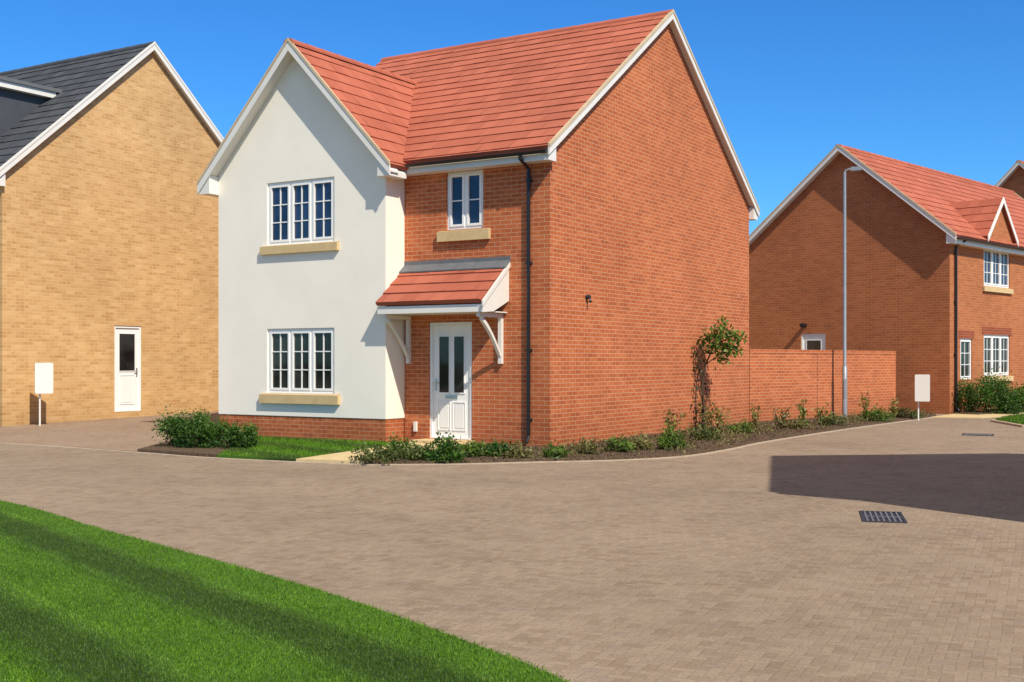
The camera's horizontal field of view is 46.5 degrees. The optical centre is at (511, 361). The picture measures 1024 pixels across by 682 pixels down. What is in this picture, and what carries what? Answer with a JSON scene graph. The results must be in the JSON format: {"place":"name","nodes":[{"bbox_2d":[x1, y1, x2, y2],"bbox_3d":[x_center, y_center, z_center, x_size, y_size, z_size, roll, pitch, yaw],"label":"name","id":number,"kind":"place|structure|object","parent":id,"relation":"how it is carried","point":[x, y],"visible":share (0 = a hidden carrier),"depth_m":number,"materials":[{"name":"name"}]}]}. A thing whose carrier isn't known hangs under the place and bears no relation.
{"place":"outdoors","nodes":[
{"label":"outdoors","id":0,"kind":"place"},
{"bbox_2d":[0,411,219,450],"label":"driveway","id":1,"kind":"structure","parent":0,"point":[131,434],"depth_m":24.06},
{"bbox_2d":[0,500,581,681],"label":"lawn","id":2,"kind":"structure","parent":0,"point":[206,675],"depth_m":6.70,"materials":[{"name":"green plant"}]},
{"bbox_2d":[217,435,406,460],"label":"front lawn","id":3,"kind":"structure","parent":0,"point":[262,457],"depth_m":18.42,"materials":[{"name":"green plant"}]},
{"bbox_2d":[218,418,263,448],"bbox_3d":[-4.549,1.215,19.976,0.798,0.547,0.771,0,0,-4],"label":"hedge shrub","id":4,"kind":"object","parent":3,"relation":"on","point":[245,438],"visible":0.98,"depth_m":19.87,"materials":[{"name":"green plant"}]},
{"bbox_2d":[296,443,467,463],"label":"garden path","id":5,"kind":"structure","parent":0,"point":[341,457],"depth_m":17.83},
{"bbox_2d":[0,414,1023,681],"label":"road","id":6,"kind":"structure","parent":0,"point":[780,560],"depth_m":9.94,"materials":[{"name":"brown brick"}]},
{"bbox_2d":[35,363,52,425],"bbox_3d":[-10.409,0.800,26.527,0.380,1.540,0.150,0,0,-25],"label":"marker post","id":7,"kind":"object","parent":6,"relation":"on","point":[43,377],"visible":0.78,"depth_m":26.46,"materials":[{"name":"white paint"}]},
{"bbox_2d":[138,434,239,456],"bbox_3d":[-5.729,1.478,20.993,1.622,0.060,5.166,0,0,-17],"label":"hedge bed","id":8,"kind":"object","parent":6,"relation":"on","point":[165,448],"visible":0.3,"depth_m":19.57,"materials":[{"name":"brown soil"}]},
{"bbox_2d":[151,405,216,447],"bbox_3d":[-5.663,1.110,20.481,1.077,0.762,1.130,0,0,27],"label":"hedge shrub","id":9,"kind":"object","parent":8,"relation":"on","point":[173,431],"visible":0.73,"depth_m":20.25,"materials":[{"name":"green plant"}]},
{"bbox_2d":[178,406,232,447],"bbox_3d":[-5.173,1.128,20.258,0.886,0.729,0.951,0,0,35],"label":"hedge shrub","id":10,"kind":"object","parent":8,"relation":"on","point":[208,434],"visible":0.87,"depth_m":20.10,"materials":[{"name":"green plant"}]},
{"bbox_2d":[0,417,933,464],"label":"kerb","id":11,"kind":"structure","parent":6,"relation":"on","point":[747,445],"depth_m":18.68,"materials":[{"name":"concrete"}]},
{"bbox_2d":[364,412,935,463],"bbox_3d":[5.354,1.485,25.279,4.137,0.060,21.778,0,0,40],"label":"planting bed","id":12,"kind":"object","parent":6,"relation":"on","point":[626,456],"visible":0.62,"depth_m":19.95,"materials":[{"name":"brown soil"}]},
{"bbox_2d":[346,439,407,463],"bbox_3d":[-1.974,1.315,17.387,0.860,0.374,0.875,0,0,11],"label":"bed shrub","id":13,"kind":"object","parent":12,"relation":"on","point":[386,456],"visible":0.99,"depth_m":17.41,"materials":[{"name":"green plant"}]},
{"bbox_2d":[374,432,415,458],"bbox_3d":[-1.797,1.280,18.030,0.780,0.449,0.724,0,0,-24],"label":"bed shrub","id":14,"kind":"object","parent":12,"relation":"on","point":[393,443],"visible":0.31,"depth_m":17.97,"materials":[{"name":"green plant"}]},
{"bbox_2d":[402,438,438,460],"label":"bed shrub","id":15,"kind":"object","parent":12,"relation":"on","point":[416,456],"visible":0.69,"depth_m":17.64,"materials":[{"name":"green plant"}]},
{"bbox_2d":[419,429,468,463],"bbox_3d":[-1.043,1.256,17.599,0.792,0.522,0.757,0,0,3],"label":"bed shrub","id":16,"kind":"object","parent":12,"relation":"on","point":[448,452],"visible":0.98,"depth_m":17.47,"materials":[{"name":"green plant"}]},
{"bbox_2d":[457,439,486,457],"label":"bed shrub","id":17,"kind":"object","parent":12,"relation":"on","point":[473,448],"visible":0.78,"depth_m":18.20,"materials":[{"name":"green plant"}]},
{"bbox_2d":[480,438,513,456],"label":"bed shrub","id":18,"kind":"object","parent":12,"relation":"on","point":[493,447],"visible":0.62,"depth_m":18.30,"materials":[{"name":"green plant"}]},
{"bbox_2d":[500,438,534,457],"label":"bed shrub","id":19,"kind":"object","parent":12,"relation":"on","point":[511,452],"visible":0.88,"depth_m":17.98,"materials":[{"name":"green plant"}]},
{"bbox_2d":[540,441,572,458],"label":"bed shrub","id":20,"kind":"object","parent":12,"relation":"on","point":[555,450],"visible":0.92,"depth_m":18.12,"materials":[{"name":"green plant"}]},
{"bbox_2d":[572,437,601,454],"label":"bed shrub","id":21,"kind":"object","parent":12,"relation":"on","point":[589,448],"visible":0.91,"depth_m":18.80,"materials":[{"name":"green plant"}]},
{"bbox_2d":[599,435,637,451],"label":"bed shrub","id":22,"kind":"object","parent":12,"relation":"on","point":[625,444],"visible":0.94,"depth_m":19.23,"materials":[{"name":"green plant"}]},
{"bbox_2d":[629,433,657,449],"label":"bed shrub","id":23,"kind":"object","parent":12,"relation":"on","point":[639,442],"visible":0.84,"depth_m":19.71,"materials":[{"name":"green plant"}]},
{"bbox_2d":[366,412,934,461],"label":"bark chips","id":24,"kind":"object","parent":12,"relation":"on","point":[809,420],"visible":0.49,"depth_m":21.78,"materials":[{"name":"brown wood"}]},
{"bbox_2d":[401,404,933,458],"bbox_3d":[5.570,1.317,25.146,3.681,0.415,21.266,0,0,40],"label":"ground cover","id":25,"kind":"object","parent":12,"relation":"on","point":[719,435],"visible":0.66,"depth_m":21.97,"materials":[{"name":"green plant"}]},
{"bbox_2d":[652,423,692,449],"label":"bed shrub","id":26,"kind":"object","parent":12,"relation":"on","point":[666,439],"visible":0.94,"depth_m":19.75,"materials":[{"name":"green plant"}]},
{"bbox_2d":[663,408,686,433],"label":"upright plant","id":27,"kind":"object","parent":12,"relation":"on","point":[672,423],"visible":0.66,"depth_m":23.14,"materials":[{"name":"green plant"}]},
{"bbox_2d":[684,423,721,439],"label":"bed shrub","id":28,"kind":"object","parent":12,"relation":"on","point":[706,431],"visible":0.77,"depth_m":22.11,"materials":[{"name":"green plant"}]},
{"bbox_2d":[699,405,729,433],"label":"upright plant","id":29,"kind":"object","parent":12,"relation":"on","point":[720,421],"visible":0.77,"depth_m":22.93,"materials":[{"name":"green plant"}]},
{"bbox_2d":[691,315,750,427],"bbox_3d":[4.424,0.263,25.582,1.296,2.526,0.811,0,0,0],"label":"wall shrub","id":30,"kind":"object","parent":12,"relation":"on","point":[717,341],"visible":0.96,"depth_m":25.56,"materials":[{"name":"green plant"}]},
{"bbox_2d":[725,418,756,432],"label":"bed shrub","id":31,"kind":"object","parent":12,"relation":"on","point":[732,427],"visible":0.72,"depth_m":24.24,"materials":[{"name":"green plant"}]},
{"bbox_2d":[750,403,761,427],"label":"upright plant","id":32,"kind":"object","parent":12,"relation":"on","point":[754,415],"visible":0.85,"depth_m":26.14,"materials":[{"name":"green plant"}]},
{"bbox_2d":[770,407,793,428],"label":"upright plant","id":33,"kind":"object","parent":12,"relation":"on","point":[783,416],"visible":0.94,"depth_m":25.75,"materials":[{"name":"green plant"}]},
{"bbox_2d":[778,415,808,428],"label":"bed shrub","id":34,"kind":"object","parent":12,"relation":"on","point":[798,423],"visible":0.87,"depth_m":25.77,"materials":[{"name":"green plant"}]},
{"bbox_2d":[795,399,808,425],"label":"upright plant","id":35,"kind":"object","parent":12,"relation":"on","point":[803,415],"visible":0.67,"depth_m":26.87,"materials":[{"name":"green plant"}]},
{"bbox_2d":[812,402,830,420],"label":"upright plant","id":36,"kind":"object","parent":12,"relation":"on","point":[819,413],"visible":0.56,"depth_m":27.94,"materials":[{"name":"green plant"}]},
{"bbox_2d":[812,410,850,425],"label":"bed shrub","id":37,"kind":"object","parent":12,"relation":"on","point":[829,417],"visible":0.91,"depth_m":27.16,"materials":[{"name":"green plant"}]},
{"bbox_2d":[842,166,862,416],"bbox_3d":[8.878,-1.760,31.128,0.514,6.630,0.160,0,0,21],"label":"street lamp","id":38,"kind":"object","parent":12,"relation":"on","point":[844,366],"visible":0.92,"depth_m":31.16,"materials":[{"name":"grey metal"}]},
{"bbox_2d":[858,391,870,418],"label":"upright plant","id":39,"kind":"object","parent":12,"relation":"on","point":[866,412],"visible":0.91,"depth_m":29.15,"materials":[{"name":"green plant"}]},
{"bbox_2d":[855,404,897,421],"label":"bed shrub","id":40,"kind":"object","parent":12,"relation":"on","point":[875,413],"visible":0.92,"depth_m":29.12,"materials":[{"name":"green plant"}]},
{"bbox_2d":[887,398,898,417],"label":"upright plant","id":41,"kind":"object","parent":12,"relation":"on","point":[893,408],"visible":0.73,"depth_m":30.42,"materials":[{"name":"green plant"}]},
{"bbox_2d":[887,408,924,417],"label":"bed shrub","id":42,"kind":"object","parent":12,"relation":"on","point":[913,414],"visible":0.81,"depth_m":30.85,"materials":[{"name":"green plant"}]},
{"bbox_2d":[859,511,906,522],"bbox_3d":[3.567,1.500,11.490,0.400,0.020,0.800,0,0,14],"label":"drain grate","id":43,"kind":"object","parent":6,"relation":"on","point":[883,516],"visible":1,"depth_m":11.46,"materials":[{"name":"metal"}]},
{"bbox_2d":[915,374,929,420],"bbox_3d":[10.389,0.950,30.198,0.360,1.240,0.150,0,0,20],"label":"marker post","id":44,"kind":"object","parent":6,"relation":"on","point":[922,387],"visible":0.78,"depth_m":30.14,"materials":[{"name":"white paint"}]},
{"bbox_2d":[962,433,993,435],"bbox_3d":[9.523,1.500,24.384,0.600,0.021,0.600,0,0,25],"label":"drain cover","id":45,"kind":"object","parent":6,"relation":"on","point":[972,434],"visible":0.96,"depth_m":24.34,"materials":[{"name":"metal"}]},
{"bbox_2d":[991,416,1023,426],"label":"verge kerb","id":46,"kind":"structure","parent":6,"relation":"on","point":[1006,423],"depth_m":28.45,"materials":[{"name":"concrete"}]},
{"bbox_2d":[0,0,1023,234],"label":"sky","id":47,"kind":"structure","parent":0,"point":[938,85],"materials":[{"name":"blue"}]},
{"bbox_2d":[933,412,1022,417],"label":"pavement","id":48,"kind":"structure","parent":0,"point":[971,415],"depth_m":32.68,"materials":[{"name":"beige concrete"}]},
{"bbox_2d":[953,410,1019,414],"bbox_3d":[15.160,1.480,35.954,6.931,0.060,0.981,0,0,-44],"label":"shrub bed","id":49,"kind":"object","parent":48,"relation":"on","point":[978,413],"visible":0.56,"depth_m":33.91,"materials":[{"name":"brown soil"}]},
{"bbox_2d":[952,365,1023,413],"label":"hedge shrub","id":50,"kind":"object","parent":49,"relation":"on","point":[995,391],"visible":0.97,"depth_m":33.78,"materials":[{"name":"green plant"}]},
{"bbox_2d":[992,380,1023,410],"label":"hedge shrub","id":51,"kind":"object","parent":49,"relation":"on","point":[1019,394],"visible":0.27,"depth_m":34.62,"materials":[{"name":"green plant"}]},
{"bbox_2d":[995,413,1023,424],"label":"verge grass","id":52,"kind":"structure","parent":0,"point":[1018,419],"depth_m":29.58,"materials":[{"name":"green plant"}]},
{"label":"ground","id":53,"kind":"structure","parent":0,"visible":0},
{"bbox_2d":[0,41,223,426],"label":"brick house","id":54,"kind":"structure","parent":53,"relation":"on","point":[109,262],"depth_m":29.05,"materials":[{"name":"beige brick"}]},
{"bbox_2d":[114,325,140,411],"bbox_3d":[-9.497,0.175,29.424,0.110,2.104,0.834,0,0,32],"label":"door","id":55,"kind":"structure","parent":54,"relation":"in","point":[127,339],"depth_m":29.45,"materials":[{"name":"white plastic"}]},
{"bbox_2d":[197,9,759,445],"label":"brick house","id":56,"kind":"structure","parent":53,"relation":"on","point":[541,238],"depth_m":22.44,"materials":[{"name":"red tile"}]},
{"bbox_2d":[260,177,338,254],"bbox_3d":[-4.010,-2.748,22.614,1.920,1.377,0.175,0,0,32],"label":"window","id":57,"kind":"structure","parent":56,"relation":"in","point":[302,211],"depth_m":22.64,"materials":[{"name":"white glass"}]},
{"bbox_2d":[259,328,339,404],"bbox_3d":[-4.010,0.087,22.614,1.960,1.427,0.175,0,0,32],"label":"window","id":58,"kind":"structure","parent":56,"relation":"in","point":[300,360],"depth_m":22.64,"materials":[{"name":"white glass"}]},
{"bbox_2d":[430,322,471,439],"bbox_3d":[-1.088,0.345,21.524,0.924,2.104,0.110,0,0,32],"label":"door","id":59,"kind":"structure","parent":56,"relation":"in","point":[450,342],"depth_m":21.53,"materials":[{"name":"white plastic"}]},
{"bbox_2d":[437,169,490,241],"bbox_3d":[-0.840,-2.784,21.332,1.110,1.247,0.175,0,0,32],"label":"window","id":60,"kind":"structure","parent":56,"relation":"in","point":[465,188],"depth_m":21.33,"materials":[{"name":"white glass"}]},
{"bbox_2d":[749,349,895,421],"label":"garden wall","id":61,"kind":"structure","parent":53,"relation":"on","point":[782,379],"depth_m":30.94,"materials":[{"name":"red brick"}]},
{"bbox_2d":[749,144,1023,413],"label":"brick house","id":62,"kind":"structure","parent":53,"relation":"on","point":[935,275],"depth_m":35.95,"materials":[{"name":"brick"}]},
{"bbox_2d":[801,334,825,349],"bbox_3d":[9.342,0.270,36.919,0.844,2.254,0.110,0,0,44],"label":"door","id":63,"kind":"structure","parent":62,"relation":"in","point":[808,341],"depth_m":36.93,"materials":[{"name":"white plastic"}]},
{"bbox_2d":[960,338,970,378],"bbox_3d":[13.180,-0.075,34.770,0.078,1.184,0.824,0,0,44],"label":"window","id":64,"kind":"structure","parent":62,"relation":"in","point":[965,344],"depth_m":34.84,"materials":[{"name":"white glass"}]},
{"bbox_2d":[982,250,1013,293],"bbox_3d":[14.776,-2.754,36.379,0.175,1.307,2.240,0,0,44],"label":"window","id":65,"kind":"structure","parent":62,"relation":"in","point":[996,264],"depth_m":36.39,"materials":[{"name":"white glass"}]},
{"bbox_2d":[982,335,1013,381],"bbox_3d":[14.776,-0.103,36.379,0.175,1.407,2.240,0,0,44],"label":"window","id":66,"kind":"structure","parent":62,"relation":"in","point":[996,347],"depth_m":36.48,"materials":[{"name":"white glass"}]},
{"bbox_2d":[995,160,1023,198],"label":"brick house","id":67,"kind":"structure","parent":53,"relation":"on","point":[1012,178],"depth_m":49.39,"materials":[{"name":"red brick"}]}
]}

